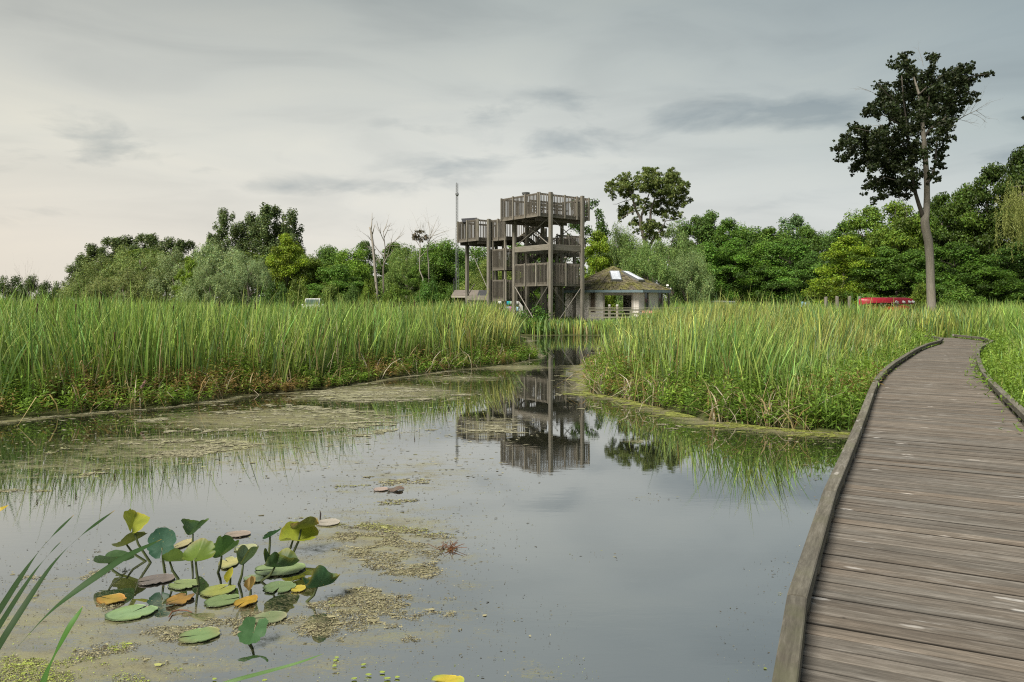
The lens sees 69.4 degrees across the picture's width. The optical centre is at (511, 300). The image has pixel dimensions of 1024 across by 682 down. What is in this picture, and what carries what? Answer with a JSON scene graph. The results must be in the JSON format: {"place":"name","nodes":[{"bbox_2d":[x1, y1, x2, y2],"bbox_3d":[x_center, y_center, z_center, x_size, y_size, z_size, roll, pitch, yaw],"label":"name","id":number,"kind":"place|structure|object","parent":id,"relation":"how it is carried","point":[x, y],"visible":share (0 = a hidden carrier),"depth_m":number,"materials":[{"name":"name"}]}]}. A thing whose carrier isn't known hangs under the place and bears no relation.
{"place":"outdoors","nodes":[
{"label":"outdoors","id":0,"kind":"place"},
{"bbox_2d":[0,335,850,681],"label":"pond water","id":1,"kind":"structure","parent":0,"point":[700,531],"depth_m":7.16,"materials":[{"name":"liquid"}]},
{"bbox_2d":[0,543,59,628],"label":"reed leaf","id":2,"kind":"object","parent":1,"relation":"on","point":[11,606],"visible":1,"depth_m":1.82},
{"bbox_2d":[0,515,73,613],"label":"reed leaf","id":3,"kind":"object","parent":1,"relation":"on","point":[7,597],"visible":1,"depth_m":1.92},
{"bbox_2d":[0,510,114,648],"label":"reed leaf","id":4,"kind":"object","parent":1,"relation":"on","point":[14,620],"visible":1,"depth_m":1.75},
{"bbox_2d":[40,606,82,681],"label":"reed leaf","id":5,"kind":"object","parent":1,"relation":"on","point":[44,678],"visible":1,"depth_m":2.02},
{"bbox_2d":[3,539,160,663],"bbox_3d":[-1.369,1.503,2.091,0.710,1.494,0.131,0,0,-33],"label":"reed leaf","id":6,"kind":"object","parent":1,"relation":"on","point":[99,574],"visible":1,"depth_m":2.20,"materials":[{"name":"plant"}]},
{"bbox_2d":[93,550,133,576],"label":"lily leaf","id":7,"kind":"object","parent":1,"relation":"on","point":[110,557],"visible":0.82,"depth_m":5.88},
{"bbox_2d":[105,604,157,620],"bbox_3d":[-2.673,2.188,5.187,0.325,0.008,0.269,0,0,0],"label":"lily pad","id":8,"kind":"object","parent":1,"relation":"on","point":[123,613],"visible":1,"depth_m":5.18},
{"bbox_2d":[123,509,151,562],"bbox_3d":[-3.164,2.045,6.236,0.207,0.550,0.270,0,0,-35],"label":"lily leaf","id":9,"kind":"object","parent":1,"relation":"on","point":[135,521],"visible":0.99,"depth_m":6.22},
{"bbox_2d":[147,527,176,573],"bbox_3d":[-2.814,2.078,5.949,0.230,0.484,0.075,0,0,-9],"label":"lily leaf","id":10,"kind":"object","parent":1,"relation":"on","point":[165,543],"visible":0.88,"depth_m":5.96,"materials":[{"name":"plant"}]},
{"bbox_2d":[177,627,219,642],"bbox_3d":[-2.044,2.188,4.841,0.258,0.007,0.225,0,0,0],"label":"lily pad","id":11,"kind":"object","parent":1,"relation":"on","point":[204,633],"visible":1,"depth_m":4.84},
{"bbox_2d":[182,538,215,585],"bbox_3d":[-2.431,2.095,5.733,0.256,0.450,0.190,0,0,0],"label":"lily leaf","id":12,"kind":"object","parent":1,"relation":"on","point":[200,549],"visible":0.99,"depth_m":5.75,"materials":[{"name":"plant"}]},
{"bbox_2d":[200,584,235,596],"bbox_3d":[-2.217,2.189,5.586,0.236,0.007,0.240,0,0,0],"label":"lily pad","id":13,"kind":"object","parent":1,"relation":"on","point":[214,590],"visible":1,"depth_m":5.58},
{"bbox_2d":[204,594,238,606],"bbox_3d":[-2.113,2.189,5.395,0.237,0.007,0.224,0,0,0],"label":"lily pad","id":14,"kind":"object","parent":1,"relation":"on","point":[218,600],"visible":1,"depth_m":5.39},
{"bbox_2d":[213,535,238,572],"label":"lily leaf","id":15,"kind":"object","parent":1,"relation":"on","point":[224,544],"visible":0.91,"depth_m":6.01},
{"bbox_2d":[235,545,258,584],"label":"lily leaf","id":16,"kind":"object","parent":1,"relation":"on","point":[244,553],"visible":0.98,"depth_m":5.74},
{"bbox_2d":[237,617,267,644],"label":"lily leaf","id":17,"kind":"object","parent":1,"relation":"on","point":[248,634],"visible":0.98,"depth_m":4.73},
{"bbox_2d":[0,269,529,413],"bbox_3d":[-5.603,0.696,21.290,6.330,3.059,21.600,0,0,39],"label":"cattail reeds","id":18,"kind":"object","parent":1,"relation":"in","point":[362,337],"visible":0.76,"depth_m":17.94,"materials":[{"name":"plant"}]},
{"bbox_2d":[11,299,526,403],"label":"cattail heads","id":19,"kind":"object","parent":1,"relation":"on","point":[255,322],"visible":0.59,"depth_m":19.98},
{"bbox_2d":[224,653,323,681],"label":"reed leaf","id":20,"kind":"object","parent":1,"relation":"on","point":[240,678],"visible":1,"depth_m":2.66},
{"bbox_2d":[259,548,299,581],"bbox_3d":[-1.811,2.129,5.805,0.233,0.382,0.274,0,0,41],"label":"lily leaf","id":21,"kind":"object","parent":1,"relation":"on","point":[284,557],"visible":0.99,"depth_m":5.77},
{"bbox_2d":[254,563,305,575],"bbox_3d":[-1.893,2.187,6.028,0.408,0.009,0.307,0,0,0],"label":"lily pad","id":22,"kind":"object","parent":1,"relation":"on","point":[293,569],"visible":0.81,"depth_m":6.01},
{"bbox_2d":[279,521,318,548],"bbox_3d":[-1.833,2.128,6.401,0.332,0.384,0.254,0,0,-29],"label":"lily leaf","id":23,"kind":"object","parent":1,"relation":"on","point":[287,532],"visible":0.83,"depth_m":6.44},
{"bbox_2d":[303,565,339,601],"bbox_3d":[-1.403,2.119,5.435,0.263,0.402,0.187,0,0,-29],"label":"lily leaf","id":24,"kind":"object","parent":1,"relation":"on","point":[321,576],"visible":1,"depth_m":5.37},
{"bbox_2d":[0,336,849,681],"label":"duckweed","id":25,"kind":"object","parent":1,"relation":"on","point":[236,444],"visible":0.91,"depth_m":6.99,"materials":[{"name":"plant"}]},
{"bbox_2d":[515,304,770,334],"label":"cattail reeds","id":26,"kind":"object","parent":1,"relation":"on","point":[580,327],"visible":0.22,"depth_m":46.91,"materials":[{"name":"plant"}]},
{"bbox_2d":[593,283,936,429],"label":"cattail reeds","id":27,"kind":"object","parent":1,"relation":"in","point":[744,337],"visible":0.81,"depth_m":18.50,"materials":[{"name":"plant"}]},
{"bbox_2d":[616,294,1023,336],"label":"cattail reeds","id":28,"kind":"object","parent":1,"relation":"on","point":[912,315],"visible":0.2,"depth_m":40.15,"materials":[{"name":"plant"}]},
{"bbox_2d":[920,300,1023,405],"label":"marsh grass","id":29,"kind":"structure","parent":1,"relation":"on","point":[1011,320],"depth_m":32.20,"materials":[{"name":"plant"}]},
{"bbox_2d":[0,300,981,431],"bbox_3d":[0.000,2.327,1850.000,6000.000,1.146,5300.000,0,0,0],"label":"ground","id":30,"kind":"structure","parent":0,"point":[67,411],"depth_m":15.44,"materials":[{"name":"soil"}]},
{"bbox_2d":[0,275,30,300],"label":"shrub","id":31,"kind":"object","parent":30,"relation":"on","point":[10,285],"visible":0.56,"depth_m":149.18,"materials":[{"name":"green plant"}]},
{"bbox_2d":[59,255,95,297],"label":"poplar tree","id":32,"kind":"object","parent":30,"relation":"on","point":[75,267],"visible":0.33,"depth_m":126.58,"materials":[{"name":"green plant"}]},
{"bbox_2d":[56,254,147,304],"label":"willow tree","id":33,"kind":"object","parent":30,"relation":"on","point":[92,268],"visible":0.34,"depth_m":90.08,"materials":[{"name":"green plant"}]},
{"bbox_2d":[91,236,130,263],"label":"poplar tree","id":34,"kind":"object","parent":30,"relation":"on","point":[112,242],"visible":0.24,"depth_m":132.54,"materials":[{"name":"green plant"}]},
{"bbox_2d":[80,267,165,309],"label":"willow tree","id":35,"kind":"object","parent":30,"relation":"on","point":[125,279],"visible":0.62,"depth_m":86.48,"materials":[{"name":"green plant"}]},
{"bbox_2d":[90,243,178,303],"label":"willow tree","id":36,"kind":"object","parent":30,"relation":"on","point":[122,256],"visible":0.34,"depth_m":92.16,"materials":[{"name":"green plant"}]},
{"bbox_2d":[130,232,165,251],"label":"poplar tree","id":37,"kind":"object","parent":30,"relation":"on","point":[150,240],"visible":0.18,"depth_m":134.82,"materials":[{"name":"green plant"}]},
{"bbox_2d":[135,247,215,304],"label":"willow tree","id":38,"kind":"object","parent":30,"relation":"on","point":[151,283],"visible":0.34,"depth_m":90.27,"materials":[{"name":"green plant"}]},
{"bbox_2d":[171,255,205,303],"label":"broadleaf tree","id":39,"kind":"object","parent":30,"relation":"on","point":[190,264],"visible":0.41,"depth_m":83.28,"materials":[{"name":"green plant"}]},
{"bbox_2d":[174,263,238,307],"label":"willow tree","id":40,"kind":"object","parent":30,"relation":"on","point":[211,282],"visible":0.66,"depth_m":81.13,"materials":[{"name":"green plant"}]},
{"bbox_2d":[172,237,262,309],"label":"willow tree","id":41,"kind":"object","parent":30,"relation":"on","point":[216,261],"visible":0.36,"depth_m":88.02,"materials":[{"name":"green plant"}]},
{"bbox_2d":[212,207,251,280],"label":"poplar tree","id":42,"kind":"object","parent":30,"relation":"on","point":[234,231],"visible":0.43,"depth_m":149.09,"materials":[{"name":"green plant"}]},
{"bbox_2d":[221,252,274,306],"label":"willow tree","id":43,"kind":"object","parent":30,"relation":"on","point":[260,276],"visible":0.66,"depth_m":85.04,"materials":[{"name":"green plant"}]},
{"bbox_2d":[234,211,270,294],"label":"poplar tree","id":44,"kind":"object","parent":30,"relation":"on","point":[248,218],"visible":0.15,"depth_m":151.28,"materials":[{"name":"green plant"}]},
{"bbox_2d":[244,202,296,281],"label":"poplar tree","id":45,"kind":"object","parent":30,"relation":"on","point":[268,214],"visible":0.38,"depth_m":147.52,"materials":[{"name":"green plant"}]},
{"bbox_2d":[0,327,541,416],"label":"bank plants","id":46,"kind":"object","parent":30,"relation":"on","point":[522,352],"visible":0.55,"depth_m":17.27,"materials":[{"name":"green plant"}]},
{"bbox_2d":[261,281,298,306],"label":"shrub","id":47,"kind":"object","parent":30,"relation":"on","point":[282,289],"visible":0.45,"depth_m":73.73,"materials":[{"name":"green plant"}]},
{"bbox_2d":[260,233,309,307],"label":"broadleaf tree","id":48,"kind":"object","parent":30,"relation":"on","point":[289,249],"visible":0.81,"depth_m":96.89,"materials":[{"name":"green plant"}]},
{"bbox_2d":[264,207,306,282],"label":"poplar tree","id":49,"kind":"object","parent":30,"relation":"on","point":[292,218],"visible":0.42,"depth_m":149.15,"materials":[{"name":"green plant"}]},
{"bbox_2d":[283,277,311,308],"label":"shrub","id":50,"kind":"object","parent":30,"relation":"on","point":[291,294],"visible":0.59,"depth_m":73.55,"materials":[{"name":"green plant"}]},
{"bbox_2d":[274,252,330,297],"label":"leafy tree","id":51,"kind":"object","parent":30,"relation":"on","point":[312,266],"visible":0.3,"depth_m":103.39,"materials":[{"name":"green plant"}]},
{"bbox_2d":[305,244,346,299],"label":"leafy tree","id":52,"kind":"object","parent":30,"relation":"on","point":[326,254],"visible":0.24,"depth_m":106.50,"materials":[{"name":"green plant"}]},
{"bbox_2d":[306,264,367,303],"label":"broadleaf tree","id":53,"kind":"object","parent":30,"relation":"on","point":[339,271],"visible":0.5,"depth_m":90.84,"materials":[{"name":"green plant"}]},
{"bbox_2d":[323,247,374,295],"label":"leafy tree","id":54,"kind":"object","parent":30,"relation":"on","point":[355,267],"visible":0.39,"depth_m":103.49,"materials":[{"name":"green plant"}]},
{"bbox_2d":[352,240,382,301],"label":"broadleaf tree","id":55,"kind":"object","parent":30,"relation":"on","point":[363,244],"visible":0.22,"depth_m":111.30,"materials":[{"name":"green plant"}]},
{"bbox_2d":[382,280,405,305],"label":"shrub","id":56,"kind":"object","parent":30,"relation":"on","point":[386,296],"visible":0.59,"depth_m":73.53,"materials":[{"name":"green plant"}]},
{"bbox_2d":[372,241,419,302],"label":"broadleaf tree","id":57,"kind":"object","parent":30,"relation":"on","point":[379,266],"visible":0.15,"depth_m":111.22,"materials":[{"name":"green plant"}]},
{"bbox_2d":[378,242,433,305],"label":"willow tree","id":58,"kind":"object","parent":30,"relation":"on","point":[405,264],"visible":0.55,"depth_m":97.06,"materials":[{"name":"green plant"}]},
{"bbox_2d":[393,264,443,306],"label":"broadleaf tree","id":59,"kind":"object","parent":30,"relation":"on","point":[414,282],"visible":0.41,"depth_m":91.17,"materials":[{"name":"green plant"}]},
{"bbox_2d":[411,277,442,308],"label":"shrub","id":60,"kind":"object","parent":30,"relation":"on","point":[424,293],"visible":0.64,"depth_m":73.38,"materials":[{"name":"green plant"}]},
{"bbox_2d":[18,343,848,431],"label":"dead stalks","id":61,"kind":"object","parent":30,"relation":"on","point":[712,412],"visible":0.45,"depth_m":15.54,"materials":[{"name":"plant"}]},
{"bbox_2d":[414,237,461,303],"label":"leafy tree","id":62,"kind":"object","parent":30,"relation":"on","point":[440,253],"visible":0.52,"depth_m":102.43,"materials":[{"name":"green plant"}]},
{"bbox_2d":[440,246,469,304],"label":"leafy tree","id":63,"kind":"object","parent":30,"relation":"on","point":[461,257],"visible":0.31,"depth_m":104.53,"materials":[{"name":"green plant"}]},
{"bbox_2d":[453,246,500,289],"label":"leafy tree","id":64,"kind":"object","parent":30,"relation":"on","point":[478,253],"visible":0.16,"depth_m":99.30,"materials":[{"name":"green plant"}]},
{"bbox_2d":[457,257,523,313],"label":"willow tree","id":65,"kind":"object","parent":30,"relation":"on","point":[480,286],"visible":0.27,"depth_m":85.00,"materials":[{"name":"green plant"}]},
{"bbox_2d":[457,192,589,321],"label":"observation tower","id":66,"kind":"structure","parent":30,"relation":"on","point":[557,275],"depth_m":53.10,"materials":[{"name":"grey wood"}]},
{"bbox_2d":[517,303,567,334],"bbox_3d":[1.847,1.269,47.557,3.467,2.135,2.834,0,0,18],"label":"round bush","id":67,"kind":"object","parent":30,"relation":"on","point":[537,311],"visible":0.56,"depth_m":47.16,"materials":[{"name":"green plant"}]},
{"bbox_2d":[567,196,612,275],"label":"open tree","id":68,"kind":"object","parent":30,"relation":"on","point":[601,226],"visible":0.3,"depth_m":85.45,"materials":[{"name":"green plant"}]},
{"bbox_2d":[584,229,619,312],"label":"broadleaf tree","id":69,"kind":"object","parent":30,"relation":"on","point":[596,264],"visible":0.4,"depth_m":75.74,"materials":[{"name":"green plant"}]},
{"bbox_2d":[586,222,645,315],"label":"willow tree","id":70,"kind":"object","parent":30,"relation":"on","point":[614,253],"visible":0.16,"depth_m":81.25,"materials":[{"name":"green plant"}]},
{"bbox_2d":[564,266,670,320],"bbox_3d":[7.940,-0.533,58.200,8.602,4.266,8.602,0,0,0],"label":"boathouse","id":71,"kind":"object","parent":30,"relation":"on","point":[637,292],"visible":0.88,"depth_m":55.43,"materials":[{"name":"paint"}]},
{"bbox_2d":[614,242,681,314],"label":"willow tree","id":72,"kind":"object","parent":30,"relation":"on","point":[638,266],"visible":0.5,"depth_m":72.95,"materials":[{"name":"green plant"}]},
{"bbox_2d":[604,166,693,245],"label":"forked tree","id":73,"kind":"object","parent":30,"relation":"on","point":[654,182],"visible":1,"depth_m":85.16,"materials":[{"name":"green plant"}]},
{"bbox_2d":[638,221,715,305],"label":"willow tree","id":74,"kind":"object","parent":30,"relation":"on","point":[669,251],"visible":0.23,"depth_m":78.66,"materials":[{"name":"green plant"}]},
{"bbox_2d":[660,246,715,306],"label":"willow tree","id":75,"kind":"object","parent":30,"relation":"on","point":[686,270],"visible":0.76,"depth_m":72.55,"materials":[{"name":"green plant"}]},
{"bbox_2d":[672,215,721,259],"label":"broadleaf tree","id":76,"kind":"object","parent":30,"relation":"on","point":[699,227],"visible":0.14,"depth_m":126.72,"materials":[{"name":"green plant"}]},
{"bbox_2d":[675,242,739,302],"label":"broadleaf tree","id":77,"kind":"object","parent":30,"relation":"on","point":[709,248],"visible":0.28,"depth_m":101.94,"materials":[{"name":"green plant"}]},
{"bbox_2d":[707,217,758,298],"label":"broadleaf tree","id":78,"kind":"object","parent":30,"relation":"on","point":[726,224],"visible":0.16,"depth_m":125.11,"materials":[{"name":"green plant"}]},
{"bbox_2d":[709,237,770,305],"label":"broadleaf tree","id":79,"kind":"object","parent":30,"relation":"on","point":[735,256],"visible":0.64,"depth_m":102.32,"materials":[{"name":"green plant"}]},
{"bbox_2d":[723,222,773,304],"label":"leafy tree","id":80,"kind":"object","parent":30,"relation":"on","point":[754,236],"visible":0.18,"depth_m":125.76,"materials":[{"name":"green plant"}]},
{"bbox_2d":[727,240,798,305],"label":"broadleaf tree","id":81,"kind":"object","parent":30,"relation":"on","point":[763,263],"visible":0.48,"depth_m":101.97,"materials":[{"name":"green plant"}]},
{"bbox_2d":[752,226,793,282],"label":"broadleaf tree","id":82,"kind":"object","parent":30,"relation":"on","point":[778,237],"visible":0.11,"depth_m":125.28,"materials":[{"name":"green plant"}]},
{"bbox_2d":[747,237,828,307],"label":"broadleaf tree","id":83,"kind":"object","parent":30,"relation":"on","point":[796,248],"visible":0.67,"depth_m":100.32,"materials":[{"name":"green plant"}]},
{"bbox_2d":[771,213,811,239],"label":"poplar tree","id":84,"kind":"object","parent":30,"relation":"on","point":[795,221],"visible":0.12,"depth_m":144.50,"materials":[{"name":"green plant"}]},
{"bbox_2d":[580,338,1016,431],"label":"bank plants","id":85,"kind":"object","parent":30,"relation":"on","point":[676,388],"visible":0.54,"depth_m":14.55,"materials":[{"name":"green plant"}]},
{"bbox_2d":[790,224,826,268],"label":"broadleaf tree","id":86,"kind":"object","parent":30,"relation":"on","point":[805,232],"visible":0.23,"depth_m":126.08,"materials":[{"name":"green plant"}]},
{"bbox_2d":[787,250,833,299],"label":"broadleaf tree","id":87,"kind":"object","parent":30,"relation":"on","point":[809,258],"visible":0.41,"depth_m":99.28,"materials":[{"name":"green plant"}]},
{"bbox_2d":[703,329,938,429],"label":"walkside plants","id":88,"kind":"object","parent":30,"relation":"on","point":[892,355],"visible":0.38,"depth_m":13.90,"materials":[{"name":"green plant"}]},
{"bbox_2d":[819,220,863,283],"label":"broadleaf tree","id":89,"kind":"object","parent":30,"relation":"on","point":[837,231],"visible":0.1,"depth_m":119.99,"materials":[{"name":"green plant"}]},
{"bbox_2d":[800,234,890,309],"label":"broadleaf tree","id":90,"kind":"object","parent":30,"relation":"on","point":[833,287],"visible":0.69,"depth_m":83.56,"materials":[{"name":"green plant"}]},
{"bbox_2d":[832,205,894,304],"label":"broadleaf tree","id":91,"kind":"object","parent":30,"relation":"on","point":[872,215],"visible":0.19,"depth_m":105.44,"materials":[{"name":"green plant"}]},
{"bbox_2d":[837,246,925,305],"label":"broadleaf tree","id":92,"kind":"object","parent":30,"relation":"on","point":[885,260],"visible":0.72,"depth_m":80.24,"materials":[{"name":"green plant"}]},
{"bbox_2d":[849,199,933,306],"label":"broadleaf tree","id":93,"kind":"object","parent":30,"relation":"on","point":[897,236],"visible":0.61,"depth_m":98.10,"materials":[{"name":"green plant"}]},
{"bbox_2d":[772,334,1023,681],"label":"boardwalk","id":94,"kind":"structure","parent":30,"relation":"on","point":[910,566],"depth_m":4.84,"materials":[{"name":"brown wood"}]},
{"bbox_2d":[875,248,948,305],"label":"broadleaf tree","id":95,"kind":"object","parent":30,"relation":"on","point":[920,276],"visible":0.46,"depth_m":78.72,"materials":[{"name":"green plant"}]},
{"bbox_2d":[829,48,996,314],"bbox_3d":[25.954,-8.003,49.491,13.260,19.306,8.905,0,0,-26],"label":"tall tree","id":96,"kind":"object","parent":30,"relation":"on","point":[922,96],"visible":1,"depth_m":48.88,"materials":[{"name":"green plant"}]},
{"bbox_2d":[915,191,974,280],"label":"broadleaf tree","id":97,"kind":"object","parent":30,"relation":"on","point":[938,200],"visible":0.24,"depth_m":98.44,"materials":[{"name":"green plant"}]},
{"bbox_2d":[918,241,1005,305],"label":"broadleaf tree","id":98,"kind":"object","parent":30,"relation":"on","point":[962,252],"visible":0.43,"depth_m":80.46,"materials":[{"name":"green plant"}]},
{"bbox_2d":[939,285,989,308],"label":"shrub","id":99,"kind":"object","parent":30,"relation":"on","point":[959,295],"visible":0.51,"depth_m":69.65,"materials":[{"name":"green plant"}]},
{"bbox_2d":[932,182,1008,265],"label":"broadleaf tree","id":100,"kind":"object","parent":30,"relation":"on","point":[971,217],"visible":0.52,"depth_m":96.42,"materials":[{"name":"green plant"}]},
{"bbox_2d":[945,255,1023,305],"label":"broadleaf tree","id":101,"kind":"object","parent":30,"relation":"on","point":[1003,279],"visible":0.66,"depth_m":78.51,"materials":[{"name":"green plant"}]},
{"bbox_2d":[946,161,1023,291],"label":"broadleaf tree","id":102,"kind":"object","parent":30,"relation":"on","point":[991,175],"visible":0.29,"depth_m":95.41,"materials":[{"name":"green plant"}]},
{"bbox_2d":[954,329,1023,431],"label":"walkside plants","id":103,"kind":"object","parent":30,"relation":"on","point":[990,366],"visible":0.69,"depth_m":15.98,"materials":[{"name":"green plant"}]},
{"bbox_2d":[969,242,1023,305],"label":"broadleaf tree","id":104,"kind":"object","parent":30,"relation":"on","point":[1003,258],"visible":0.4,"depth_m":81.44,"materials":[{"name":"green plant"}]},
{"bbox_2d":[988,144,1023,278],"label":"broadleaf tree","id":105,"kind":"object","parent":30,"relation":"on","point":[1017,156],"visible":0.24,"depth_m":95.75,"materials":[{"name":"green plant"}]},
{"bbox_2d":[993,177,1023,261],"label":"weeping willow","id":106,"kind":"object","parent":30,"relation":"on","point":[1019,205],"visible":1,"depth_m":61.12,"materials":[{"name":"green plant"}]},
{"bbox_2d":[997,161,1023,289],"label":"broadleaf tree","id":107,"kind":"object","parent":30,"relation":"on","point":[1021,176],"visible":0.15,"depth_m":93.14,"materials":[{"name":"green plant"}]},
{"bbox_2d":[0,0,1023,297],"label":"sky","id":108,"kind":"structure","parent":0,"point":[118,118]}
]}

